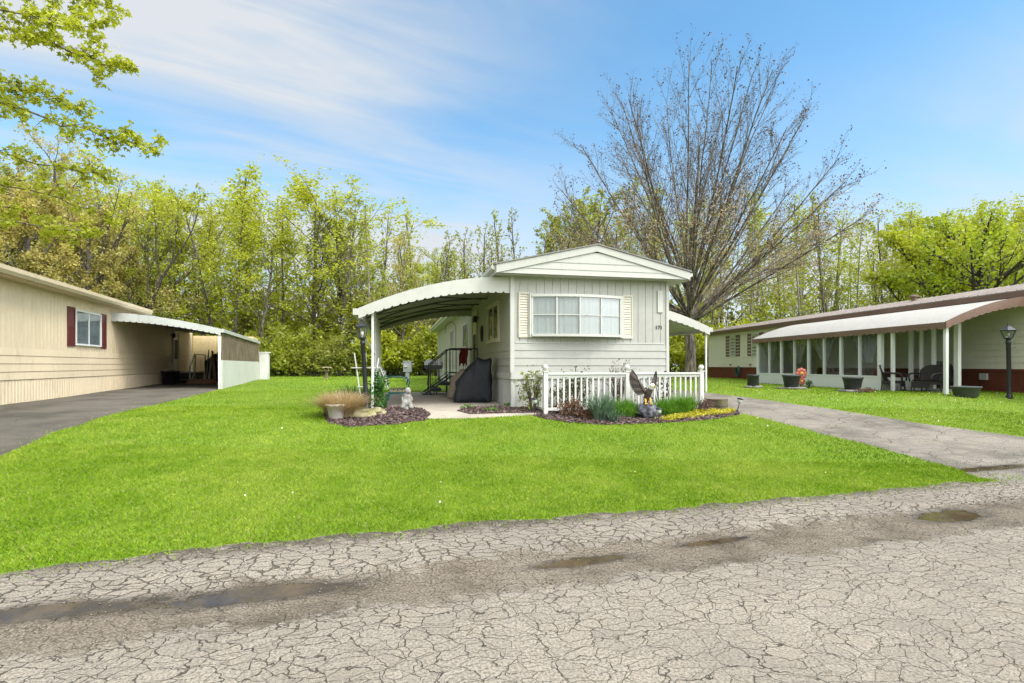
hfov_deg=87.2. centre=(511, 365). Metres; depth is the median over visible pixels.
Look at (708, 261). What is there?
woodland tree
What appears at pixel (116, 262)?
budding tree
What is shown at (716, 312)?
woodland tree
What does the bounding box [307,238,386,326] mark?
woodland tree
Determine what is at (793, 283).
woodland tree
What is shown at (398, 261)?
woodland tree
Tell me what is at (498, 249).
woodland tree
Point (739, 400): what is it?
solar light
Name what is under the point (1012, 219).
woodland tree
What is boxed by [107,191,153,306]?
woodland tree
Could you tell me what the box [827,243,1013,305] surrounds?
woodland tree
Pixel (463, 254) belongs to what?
woodland tree
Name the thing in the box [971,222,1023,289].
woodland tree
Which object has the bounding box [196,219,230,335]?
woodland tree
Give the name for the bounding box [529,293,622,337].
window
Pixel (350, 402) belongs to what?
dry grass
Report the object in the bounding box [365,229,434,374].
woodland tree
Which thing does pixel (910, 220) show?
woodland tree
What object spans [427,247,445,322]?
woodland tree
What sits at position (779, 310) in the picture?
woodland tree
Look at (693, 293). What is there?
bare maple tree
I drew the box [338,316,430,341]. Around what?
undergrowth bush
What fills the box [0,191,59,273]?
budding tree
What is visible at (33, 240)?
woodland tree
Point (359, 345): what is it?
undergrowth bush
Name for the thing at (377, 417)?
mulch ground
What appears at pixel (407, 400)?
garden statue
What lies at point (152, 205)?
woodland tree
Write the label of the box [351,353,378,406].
trellis
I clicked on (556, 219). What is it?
woodland tree
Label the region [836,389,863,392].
stone base
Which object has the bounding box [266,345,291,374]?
undergrowth bush
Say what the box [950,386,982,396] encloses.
round tub
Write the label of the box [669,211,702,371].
woodland tree
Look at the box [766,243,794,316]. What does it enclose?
woodland tree
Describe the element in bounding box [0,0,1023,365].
sky
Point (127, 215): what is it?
forked bare tree
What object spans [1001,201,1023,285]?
woodland tree
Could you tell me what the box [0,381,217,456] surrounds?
driveway
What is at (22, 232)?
budding tree
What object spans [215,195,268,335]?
woodland tree
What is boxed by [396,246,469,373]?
woodland tree
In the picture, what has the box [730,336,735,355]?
window
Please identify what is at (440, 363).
kettle barbecue
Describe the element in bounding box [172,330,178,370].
door
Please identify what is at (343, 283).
woodland tree
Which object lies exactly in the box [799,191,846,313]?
woodland tree
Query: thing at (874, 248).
woodland tree
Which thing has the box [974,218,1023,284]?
woodland tree
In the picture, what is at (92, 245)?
woodland tree
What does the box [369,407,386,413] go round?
edging rock
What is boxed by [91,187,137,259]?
woodland tree
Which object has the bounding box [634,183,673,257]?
woodland tree
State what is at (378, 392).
climbing shrub
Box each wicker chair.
[879,365,907,390]
[908,365,942,392]
[930,361,953,385]
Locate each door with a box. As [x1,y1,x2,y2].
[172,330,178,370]
[472,310,477,361]
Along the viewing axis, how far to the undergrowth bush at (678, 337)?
41.00 m
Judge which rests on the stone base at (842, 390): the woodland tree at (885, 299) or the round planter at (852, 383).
the round planter at (852, 383)
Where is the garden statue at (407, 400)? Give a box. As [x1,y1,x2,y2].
[399,387,412,409]
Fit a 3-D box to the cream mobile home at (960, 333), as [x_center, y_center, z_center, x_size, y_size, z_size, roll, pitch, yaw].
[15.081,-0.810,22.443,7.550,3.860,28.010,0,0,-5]
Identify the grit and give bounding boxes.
[0,448,1023,658]
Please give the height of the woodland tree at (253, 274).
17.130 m
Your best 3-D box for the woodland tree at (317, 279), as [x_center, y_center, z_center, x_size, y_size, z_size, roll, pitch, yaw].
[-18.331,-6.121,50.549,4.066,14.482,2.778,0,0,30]
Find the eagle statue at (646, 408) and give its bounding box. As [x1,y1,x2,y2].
[629,369,657,418]
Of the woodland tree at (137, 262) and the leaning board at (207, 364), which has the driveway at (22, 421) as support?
the leaning board at (207, 364)
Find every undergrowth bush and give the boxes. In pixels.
[181,318,223,335]
[192,326,276,373]
[232,301,353,373]
[245,328,329,375]
[253,318,334,374]
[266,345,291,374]
[289,340,350,375]
[302,331,361,375]
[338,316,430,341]
[347,328,424,372]
[351,332,392,374]
[355,330,418,375]
[381,322,435,374]
[381,327,422,375]
[405,321,436,371]
[669,320,712,371]
[669,336,682,367]
[671,315,756,374]
[673,333,708,375]
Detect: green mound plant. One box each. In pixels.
[609,394,640,416]
[652,394,687,415]
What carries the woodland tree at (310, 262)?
on the lawn at (938, 400)
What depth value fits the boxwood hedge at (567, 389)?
12.41 m
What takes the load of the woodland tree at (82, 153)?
on the lawn at (938, 400)
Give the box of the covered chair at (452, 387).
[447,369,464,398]
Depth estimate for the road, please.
3.42 m
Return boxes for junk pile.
[204,353,221,380]
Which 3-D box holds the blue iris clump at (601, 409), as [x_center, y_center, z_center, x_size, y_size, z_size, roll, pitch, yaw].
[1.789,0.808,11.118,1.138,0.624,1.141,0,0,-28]
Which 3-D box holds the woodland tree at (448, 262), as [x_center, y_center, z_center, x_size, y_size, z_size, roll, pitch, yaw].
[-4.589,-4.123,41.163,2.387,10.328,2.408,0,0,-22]
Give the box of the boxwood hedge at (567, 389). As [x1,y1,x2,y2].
[548,365,605,406]
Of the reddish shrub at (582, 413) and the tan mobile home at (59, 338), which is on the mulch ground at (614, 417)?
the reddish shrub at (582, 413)
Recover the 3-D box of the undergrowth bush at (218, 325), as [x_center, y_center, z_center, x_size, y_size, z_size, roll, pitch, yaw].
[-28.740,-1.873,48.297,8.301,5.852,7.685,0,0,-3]
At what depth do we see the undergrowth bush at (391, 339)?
38.57 m
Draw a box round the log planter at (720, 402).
[707,398,727,407]
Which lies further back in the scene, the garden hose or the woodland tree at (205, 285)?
the woodland tree at (205, 285)
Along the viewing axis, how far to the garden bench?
12.92 m
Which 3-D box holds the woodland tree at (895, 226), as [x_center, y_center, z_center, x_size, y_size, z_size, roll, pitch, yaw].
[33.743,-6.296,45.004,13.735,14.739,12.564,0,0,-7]
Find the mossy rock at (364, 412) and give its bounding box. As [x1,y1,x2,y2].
[351,407,376,417]
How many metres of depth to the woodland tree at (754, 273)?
46.33 m
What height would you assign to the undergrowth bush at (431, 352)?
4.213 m
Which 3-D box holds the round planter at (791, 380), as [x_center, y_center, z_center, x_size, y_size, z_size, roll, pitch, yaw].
[9.518,0.540,18.329,0.590,0.410,0.590,0,0,-5]
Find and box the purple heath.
[695,396,714,412]
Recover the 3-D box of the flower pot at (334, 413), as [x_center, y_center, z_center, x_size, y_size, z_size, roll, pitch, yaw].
[-3.451,0.907,10.547,0.390,0.295,0.390,0,0,0]
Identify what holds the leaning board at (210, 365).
on the driveway at (22, 421)
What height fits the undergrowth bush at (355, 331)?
4.406 m
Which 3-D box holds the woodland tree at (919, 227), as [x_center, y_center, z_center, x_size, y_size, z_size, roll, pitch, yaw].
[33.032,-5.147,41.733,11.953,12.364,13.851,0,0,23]
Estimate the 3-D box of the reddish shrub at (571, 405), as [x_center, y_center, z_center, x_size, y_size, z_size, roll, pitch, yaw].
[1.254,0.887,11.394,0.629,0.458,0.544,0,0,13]
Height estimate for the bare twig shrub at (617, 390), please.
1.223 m
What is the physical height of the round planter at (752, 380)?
0.400 m
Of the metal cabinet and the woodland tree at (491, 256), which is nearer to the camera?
the metal cabinet
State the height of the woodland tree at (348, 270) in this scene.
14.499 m
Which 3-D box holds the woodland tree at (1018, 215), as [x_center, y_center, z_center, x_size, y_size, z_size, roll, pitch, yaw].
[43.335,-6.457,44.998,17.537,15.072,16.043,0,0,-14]
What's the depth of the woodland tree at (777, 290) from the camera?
54.96 m
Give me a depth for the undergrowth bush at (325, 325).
47.86 m
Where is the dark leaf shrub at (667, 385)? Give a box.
[639,369,672,402]
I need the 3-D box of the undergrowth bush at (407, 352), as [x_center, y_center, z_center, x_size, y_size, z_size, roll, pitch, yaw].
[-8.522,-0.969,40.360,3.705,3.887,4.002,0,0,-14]
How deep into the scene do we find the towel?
17.37 m
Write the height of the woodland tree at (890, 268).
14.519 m
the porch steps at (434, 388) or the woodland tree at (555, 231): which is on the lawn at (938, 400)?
the woodland tree at (555, 231)
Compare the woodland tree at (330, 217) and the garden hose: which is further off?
the woodland tree at (330, 217)
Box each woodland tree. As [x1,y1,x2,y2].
[0,120,120,275]
[0,153,60,267]
[0,156,45,265]
[0,166,61,266]
[2,177,100,281]
[15,154,83,275]
[26,150,102,289]
[37,173,125,297]
[56,199,138,303]
[60,172,263,319]
[67,206,131,292]
[69,149,139,303]
[79,186,179,285]
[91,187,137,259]
[96,205,185,313]
[96,219,162,311]
[102,180,304,335]
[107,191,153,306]
[114,219,265,342]
[127,175,182,317]
[135,186,206,348]
[144,184,197,321]
[167,213,217,334]
[169,152,450,374]
[184,216,357,348]
[192,166,271,335]
[192,229,223,322]
[193,229,241,333]
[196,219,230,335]
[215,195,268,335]
[218,200,280,326]
[223,193,276,334]
[246,193,312,374]
[254,202,303,372]
[267,224,301,372]
[271,191,311,328]
[294,217,360,374]
[300,227,336,373]
[307,200,392,374]
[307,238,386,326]
[317,197,373,374]
[317,228,374,327]
[324,205,370,320]
[325,194,390,375]
[352,213,379,301]
[352,249,478,334]
[363,204,400,305]
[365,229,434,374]
[385,235,409,291]
[391,236,415,374]
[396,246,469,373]
[398,210,423,374]
[417,250,478,329]
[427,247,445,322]
[429,230,457,375]
[437,244,457,319]
[454,227,475,278]
[458,237,471,278]
[468,221,496,276]
[478,247,488,269]
[483,209,514,267]
[486,247,500,267]
[489,230,508,263]
[502,207,527,259]
[531,186,627,253]
[533,215,574,252]
[535,222,555,254]
[537,194,600,253]
[537,209,560,254]
[552,186,608,247]
[578,210,623,243]
[578,213,600,244]
[585,193,606,237]
[595,208,638,253]
[614,175,651,251]
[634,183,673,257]
[647,212,686,357]
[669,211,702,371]
[670,221,688,371]
[672,199,743,320]
[676,212,720,357]
[682,222,764,327]
[696,204,749,326]
[700,258,727,329]
[701,236,729,324]
[723,186,778,329]
[729,191,771,323]
[733,208,773,324]
[735,213,771,321]
[758,230,843,317]
[759,218,799,321]
[761,242,790,319]
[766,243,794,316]
[774,205,818,318]
[780,191,825,316]
[782,208,839,313]
[794,200,855,314]
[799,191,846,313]
[815,219,854,311]
[818,209,868,311]
[819,194,1021,309]
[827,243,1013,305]
[834,223,864,308]
[843,215,874,308]
[851,209,908,306]
[854,235,888,305]
[856,204,1023,305]
[863,242,887,304]
[866,250,892,305]
[883,228,898,300]
[892,216,1023,282]
[893,201,921,301]
[908,191,1023,287]
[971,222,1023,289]
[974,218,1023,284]
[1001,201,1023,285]
[1005,211,1023,283]
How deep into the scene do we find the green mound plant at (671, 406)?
11.75 m
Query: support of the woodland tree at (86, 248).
on the lawn at (938, 400)
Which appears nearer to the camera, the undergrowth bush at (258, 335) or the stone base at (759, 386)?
the stone base at (759, 386)
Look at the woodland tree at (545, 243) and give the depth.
41.10 m
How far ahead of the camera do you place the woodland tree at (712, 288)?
55.06 m
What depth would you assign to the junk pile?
27.63 m
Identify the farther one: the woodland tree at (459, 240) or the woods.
the woods
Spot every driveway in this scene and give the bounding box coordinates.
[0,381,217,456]
[668,390,1023,484]
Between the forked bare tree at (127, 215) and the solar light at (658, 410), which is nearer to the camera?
the solar light at (658, 410)
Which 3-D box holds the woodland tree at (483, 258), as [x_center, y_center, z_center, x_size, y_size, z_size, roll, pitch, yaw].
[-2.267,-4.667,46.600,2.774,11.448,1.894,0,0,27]
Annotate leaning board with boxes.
[206,350,208,378]
[208,356,211,378]
[211,351,216,380]
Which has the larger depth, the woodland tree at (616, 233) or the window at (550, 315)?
the woodland tree at (616, 233)
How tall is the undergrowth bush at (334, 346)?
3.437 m
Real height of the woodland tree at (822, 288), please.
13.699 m
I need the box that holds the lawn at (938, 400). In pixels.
[0,366,1023,573]
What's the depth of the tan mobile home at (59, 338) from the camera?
17.49 m
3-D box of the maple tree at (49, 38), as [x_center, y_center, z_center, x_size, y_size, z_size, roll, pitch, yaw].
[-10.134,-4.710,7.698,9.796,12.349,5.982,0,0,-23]
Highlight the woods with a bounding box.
[137,272,916,371]
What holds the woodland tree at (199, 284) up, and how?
on the lawn at (938, 400)
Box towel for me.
[459,348,467,365]
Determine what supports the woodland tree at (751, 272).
on the lawn at (938, 400)
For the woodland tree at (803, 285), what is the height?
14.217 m
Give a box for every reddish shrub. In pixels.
[556,397,583,415]
[576,405,592,418]
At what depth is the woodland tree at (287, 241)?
40.69 m
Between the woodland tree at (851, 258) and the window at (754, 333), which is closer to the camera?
the window at (754, 333)
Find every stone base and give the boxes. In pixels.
[744,385,762,387]
[776,387,806,389]
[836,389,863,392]
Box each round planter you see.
[747,375,759,385]
[782,375,800,386]
[842,377,863,389]
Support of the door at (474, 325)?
in the mobile home at (596, 308)
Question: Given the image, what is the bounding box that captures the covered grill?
[453,357,491,402]
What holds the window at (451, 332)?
in the mobile home at (596, 308)
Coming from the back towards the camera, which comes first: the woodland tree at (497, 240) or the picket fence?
the woodland tree at (497, 240)
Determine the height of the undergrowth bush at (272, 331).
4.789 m
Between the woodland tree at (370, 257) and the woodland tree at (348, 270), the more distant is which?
the woodland tree at (370, 257)
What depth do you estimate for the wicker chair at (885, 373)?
17.06 m
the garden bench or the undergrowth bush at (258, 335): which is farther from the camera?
the undergrowth bush at (258, 335)
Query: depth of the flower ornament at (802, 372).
19.17 m
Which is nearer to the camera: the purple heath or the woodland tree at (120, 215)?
the purple heath
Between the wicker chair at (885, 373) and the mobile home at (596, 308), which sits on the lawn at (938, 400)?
the mobile home at (596, 308)
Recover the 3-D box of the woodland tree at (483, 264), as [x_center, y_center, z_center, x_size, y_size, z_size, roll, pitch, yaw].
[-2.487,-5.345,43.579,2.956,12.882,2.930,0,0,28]
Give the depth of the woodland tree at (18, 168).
41.80 m
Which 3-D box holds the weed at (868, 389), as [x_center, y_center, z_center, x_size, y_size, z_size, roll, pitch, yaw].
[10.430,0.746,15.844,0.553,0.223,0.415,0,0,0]
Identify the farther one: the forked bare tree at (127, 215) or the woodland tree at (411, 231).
the woodland tree at (411, 231)
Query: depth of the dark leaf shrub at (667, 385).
12.87 m
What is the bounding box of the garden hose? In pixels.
[735,366,739,375]
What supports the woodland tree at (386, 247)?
on the lawn at (938, 400)
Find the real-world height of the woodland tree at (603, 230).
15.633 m
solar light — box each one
[532,398,537,413]
[655,407,661,422]
[737,398,742,412]
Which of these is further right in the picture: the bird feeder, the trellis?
the trellis
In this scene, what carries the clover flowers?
on the lawn at (938, 400)
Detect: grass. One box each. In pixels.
[297,389,375,417]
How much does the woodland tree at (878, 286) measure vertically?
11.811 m
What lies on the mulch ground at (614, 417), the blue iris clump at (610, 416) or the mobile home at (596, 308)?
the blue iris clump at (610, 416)
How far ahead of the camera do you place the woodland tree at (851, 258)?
56.78 m
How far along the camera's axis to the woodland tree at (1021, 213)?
40.12 m
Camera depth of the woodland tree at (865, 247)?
58.00 m
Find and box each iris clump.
[332,384,369,397]
[577,391,627,419]
[605,408,625,421]
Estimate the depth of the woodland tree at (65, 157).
41.89 m
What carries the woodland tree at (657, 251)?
on the lawn at (938, 400)
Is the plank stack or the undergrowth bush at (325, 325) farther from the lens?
the undergrowth bush at (325, 325)
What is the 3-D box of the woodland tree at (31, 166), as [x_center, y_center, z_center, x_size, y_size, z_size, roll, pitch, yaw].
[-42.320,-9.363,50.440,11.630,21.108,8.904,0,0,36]
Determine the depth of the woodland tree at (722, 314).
49.81 m
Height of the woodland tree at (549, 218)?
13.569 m
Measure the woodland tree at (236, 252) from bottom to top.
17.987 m
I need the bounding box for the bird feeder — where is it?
[322,367,330,378]
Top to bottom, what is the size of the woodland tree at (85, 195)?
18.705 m
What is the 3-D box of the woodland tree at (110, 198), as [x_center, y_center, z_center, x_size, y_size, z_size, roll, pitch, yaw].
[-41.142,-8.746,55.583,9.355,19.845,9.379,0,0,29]
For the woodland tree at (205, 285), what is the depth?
56.63 m
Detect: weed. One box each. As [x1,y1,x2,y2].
[804,379,812,387]
[856,387,875,392]
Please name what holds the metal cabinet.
on the lawn at (938, 400)
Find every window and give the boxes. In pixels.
[76,309,101,346]
[450,330,452,347]
[462,323,467,347]
[487,300,499,343]
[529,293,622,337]
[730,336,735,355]
[751,333,758,355]
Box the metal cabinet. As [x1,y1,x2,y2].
[259,352,270,379]
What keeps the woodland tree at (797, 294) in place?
on the lawn at (938, 400)
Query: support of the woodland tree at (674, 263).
on the lawn at (938, 400)
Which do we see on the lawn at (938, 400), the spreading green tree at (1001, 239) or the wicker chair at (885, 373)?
the spreading green tree at (1001, 239)
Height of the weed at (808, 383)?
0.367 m
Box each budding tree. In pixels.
[0,178,127,294]
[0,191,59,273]
[15,206,205,315]
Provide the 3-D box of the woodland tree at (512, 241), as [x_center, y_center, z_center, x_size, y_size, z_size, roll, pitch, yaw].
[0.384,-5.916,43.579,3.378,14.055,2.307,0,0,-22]
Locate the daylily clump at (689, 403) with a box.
[670,392,699,412]
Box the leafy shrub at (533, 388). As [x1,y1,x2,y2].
[513,364,550,409]
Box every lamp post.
[356,318,369,407]
[1000,323,1016,398]
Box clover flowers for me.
[199,389,1015,501]
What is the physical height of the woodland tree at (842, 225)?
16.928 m
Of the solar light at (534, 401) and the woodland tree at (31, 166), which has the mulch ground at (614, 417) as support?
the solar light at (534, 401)
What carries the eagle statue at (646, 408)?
on the mulch ground at (614, 417)
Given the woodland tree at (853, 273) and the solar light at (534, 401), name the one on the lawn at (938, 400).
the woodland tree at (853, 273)
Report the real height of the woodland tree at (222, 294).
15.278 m
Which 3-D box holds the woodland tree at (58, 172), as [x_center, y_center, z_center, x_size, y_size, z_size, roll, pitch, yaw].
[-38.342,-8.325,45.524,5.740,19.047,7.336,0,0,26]
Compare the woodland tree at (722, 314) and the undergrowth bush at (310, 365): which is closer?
the undergrowth bush at (310, 365)
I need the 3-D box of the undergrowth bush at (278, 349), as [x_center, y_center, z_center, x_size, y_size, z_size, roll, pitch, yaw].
[-15.939,-0.864,38.916,5.652,3.670,3.977,0,0,-3]
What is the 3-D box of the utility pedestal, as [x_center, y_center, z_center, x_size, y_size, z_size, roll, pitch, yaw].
[-5.630,0.347,28.963,0.655,1.141,0.339,0,0,0]
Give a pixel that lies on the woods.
(729, 314)
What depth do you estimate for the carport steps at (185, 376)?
26.73 m
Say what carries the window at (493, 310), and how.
in the mobile home at (596, 308)
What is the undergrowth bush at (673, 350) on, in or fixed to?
on the lawn at (938, 400)
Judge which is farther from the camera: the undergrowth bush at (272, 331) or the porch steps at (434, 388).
the undergrowth bush at (272, 331)
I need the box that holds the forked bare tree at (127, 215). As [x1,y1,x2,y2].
[39,174,146,293]
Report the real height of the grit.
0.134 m
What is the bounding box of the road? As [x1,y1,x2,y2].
[0,481,1023,682]
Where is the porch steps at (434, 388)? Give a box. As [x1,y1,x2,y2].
[421,348,477,394]
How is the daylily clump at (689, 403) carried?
on the mulch ground at (614, 417)
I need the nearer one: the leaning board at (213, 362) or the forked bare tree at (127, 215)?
the leaning board at (213, 362)
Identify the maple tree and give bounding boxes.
[0,0,169,249]
[547,23,891,379]
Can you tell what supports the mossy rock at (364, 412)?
on the mulch ground at (377, 417)
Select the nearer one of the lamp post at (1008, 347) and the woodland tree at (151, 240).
the lamp post at (1008, 347)
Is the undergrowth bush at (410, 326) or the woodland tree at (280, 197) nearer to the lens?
the undergrowth bush at (410, 326)
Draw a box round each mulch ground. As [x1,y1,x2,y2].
[325,408,429,427]
[459,408,539,413]
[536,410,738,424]
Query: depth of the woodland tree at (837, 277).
49.67 m
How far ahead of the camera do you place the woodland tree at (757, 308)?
51.16 m
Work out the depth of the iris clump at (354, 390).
12.40 m
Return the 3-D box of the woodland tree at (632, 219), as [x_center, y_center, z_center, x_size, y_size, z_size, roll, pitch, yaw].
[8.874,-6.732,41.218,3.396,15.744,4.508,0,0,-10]
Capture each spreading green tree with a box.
[857,221,995,303]
[877,198,1023,300]
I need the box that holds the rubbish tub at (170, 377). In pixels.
[160,370,180,383]
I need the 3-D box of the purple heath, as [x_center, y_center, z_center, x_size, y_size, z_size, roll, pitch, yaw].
[4.383,0.920,12.236,0.488,0.439,0.401,0,0,0]
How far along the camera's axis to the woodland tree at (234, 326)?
41.39 m
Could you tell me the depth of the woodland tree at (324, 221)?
46.16 m
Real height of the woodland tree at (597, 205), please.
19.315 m
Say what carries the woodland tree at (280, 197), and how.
on the lawn at (938, 400)
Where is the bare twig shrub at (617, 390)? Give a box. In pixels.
[601,359,636,401]
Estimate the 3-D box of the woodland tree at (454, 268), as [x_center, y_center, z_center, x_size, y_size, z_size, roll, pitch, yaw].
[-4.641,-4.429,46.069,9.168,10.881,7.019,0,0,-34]
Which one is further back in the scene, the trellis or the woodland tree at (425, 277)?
the woodland tree at (425, 277)
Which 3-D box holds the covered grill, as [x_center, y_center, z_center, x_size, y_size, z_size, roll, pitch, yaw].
[-1.034,0.386,14.249,1.027,1.179,0.763,0,0,-4]
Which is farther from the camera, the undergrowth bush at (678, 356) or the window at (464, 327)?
the undergrowth bush at (678, 356)
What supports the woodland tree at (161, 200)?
on the lawn at (938, 400)
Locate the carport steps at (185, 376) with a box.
[165,354,205,382]
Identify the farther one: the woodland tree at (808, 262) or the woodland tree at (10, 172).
the woodland tree at (808, 262)
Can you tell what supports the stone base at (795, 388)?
on the lawn at (938, 400)
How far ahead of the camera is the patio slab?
13.07 m
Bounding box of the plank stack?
[186,379,217,383]
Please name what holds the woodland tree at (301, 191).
on the lawn at (938, 400)
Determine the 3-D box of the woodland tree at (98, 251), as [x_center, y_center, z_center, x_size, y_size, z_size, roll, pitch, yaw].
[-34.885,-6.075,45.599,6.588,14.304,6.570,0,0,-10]
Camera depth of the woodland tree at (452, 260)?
41.17 m
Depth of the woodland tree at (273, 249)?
55.02 m
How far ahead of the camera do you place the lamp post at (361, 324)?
11.73 m
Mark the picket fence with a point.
(543, 402)
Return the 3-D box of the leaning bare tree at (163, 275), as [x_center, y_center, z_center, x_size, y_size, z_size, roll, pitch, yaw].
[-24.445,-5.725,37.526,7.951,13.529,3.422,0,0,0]
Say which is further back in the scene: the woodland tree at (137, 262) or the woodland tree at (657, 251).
the woodland tree at (137, 262)
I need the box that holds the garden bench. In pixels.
[378,366,409,402]
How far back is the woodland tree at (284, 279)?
49.80 m
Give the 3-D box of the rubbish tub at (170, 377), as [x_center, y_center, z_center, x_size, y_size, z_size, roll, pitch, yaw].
[-15.751,0.562,24.817,0.800,0.636,0.800,0,0,0]
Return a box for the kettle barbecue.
[424,360,442,384]
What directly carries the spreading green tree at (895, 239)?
on the lawn at (938, 400)
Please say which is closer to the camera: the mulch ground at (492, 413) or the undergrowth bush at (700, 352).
the mulch ground at (492, 413)
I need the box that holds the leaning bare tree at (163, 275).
[109,182,215,309]
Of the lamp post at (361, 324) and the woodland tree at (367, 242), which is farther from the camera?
the woodland tree at (367, 242)
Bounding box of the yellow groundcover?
[655,407,735,420]
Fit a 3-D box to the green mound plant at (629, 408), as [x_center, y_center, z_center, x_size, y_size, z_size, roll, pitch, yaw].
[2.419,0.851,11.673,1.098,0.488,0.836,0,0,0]
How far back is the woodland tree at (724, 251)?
45.56 m
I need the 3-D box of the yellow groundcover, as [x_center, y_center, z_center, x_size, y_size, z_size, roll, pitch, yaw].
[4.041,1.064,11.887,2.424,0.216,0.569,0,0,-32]
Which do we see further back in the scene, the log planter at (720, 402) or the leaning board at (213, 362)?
the leaning board at (213, 362)
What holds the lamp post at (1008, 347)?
on the lawn at (938, 400)
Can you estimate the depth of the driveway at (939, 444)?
10.12 m
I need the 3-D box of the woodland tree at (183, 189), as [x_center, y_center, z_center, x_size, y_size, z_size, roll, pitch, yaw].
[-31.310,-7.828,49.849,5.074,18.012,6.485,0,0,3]
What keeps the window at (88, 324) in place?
in the tan mobile home at (59, 338)
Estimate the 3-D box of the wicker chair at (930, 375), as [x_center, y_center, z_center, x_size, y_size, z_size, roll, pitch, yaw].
[12.417,0.457,16.110,0.694,0.930,0.712,0,0,-23]
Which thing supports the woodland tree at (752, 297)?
on the lawn at (938, 400)
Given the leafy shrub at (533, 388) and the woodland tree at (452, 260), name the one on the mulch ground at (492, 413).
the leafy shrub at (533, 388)
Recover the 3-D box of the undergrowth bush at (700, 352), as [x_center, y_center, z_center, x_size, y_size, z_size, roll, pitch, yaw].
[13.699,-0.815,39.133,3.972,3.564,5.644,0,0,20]
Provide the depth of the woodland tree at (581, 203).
48.68 m
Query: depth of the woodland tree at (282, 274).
44.70 m
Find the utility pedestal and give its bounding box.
[401,361,413,380]
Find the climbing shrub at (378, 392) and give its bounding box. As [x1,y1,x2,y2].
[367,367,389,407]
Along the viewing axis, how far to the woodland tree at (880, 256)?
47.09 m
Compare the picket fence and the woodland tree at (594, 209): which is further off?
the woodland tree at (594, 209)
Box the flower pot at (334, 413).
[325,404,343,418]
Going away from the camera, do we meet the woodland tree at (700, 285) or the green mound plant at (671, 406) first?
the green mound plant at (671, 406)
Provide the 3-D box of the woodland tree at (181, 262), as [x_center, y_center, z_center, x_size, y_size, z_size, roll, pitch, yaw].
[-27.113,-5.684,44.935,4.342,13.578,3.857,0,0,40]
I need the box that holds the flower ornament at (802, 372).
[795,368,806,386]
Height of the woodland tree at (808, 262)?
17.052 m
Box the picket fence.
[533,365,704,413]
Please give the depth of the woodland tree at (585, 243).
39.64 m
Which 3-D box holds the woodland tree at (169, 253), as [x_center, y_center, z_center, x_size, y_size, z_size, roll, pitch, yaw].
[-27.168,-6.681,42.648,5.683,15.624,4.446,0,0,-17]
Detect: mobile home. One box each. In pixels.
[0,263,259,404]
[353,243,712,407]
[703,284,1023,393]
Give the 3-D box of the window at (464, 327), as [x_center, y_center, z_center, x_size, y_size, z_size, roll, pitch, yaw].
[-1.822,-1.115,20.702,0.062,0.930,1.200,0,0,-12]
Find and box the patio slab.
[369,392,538,418]
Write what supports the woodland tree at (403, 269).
on the lawn at (938, 400)

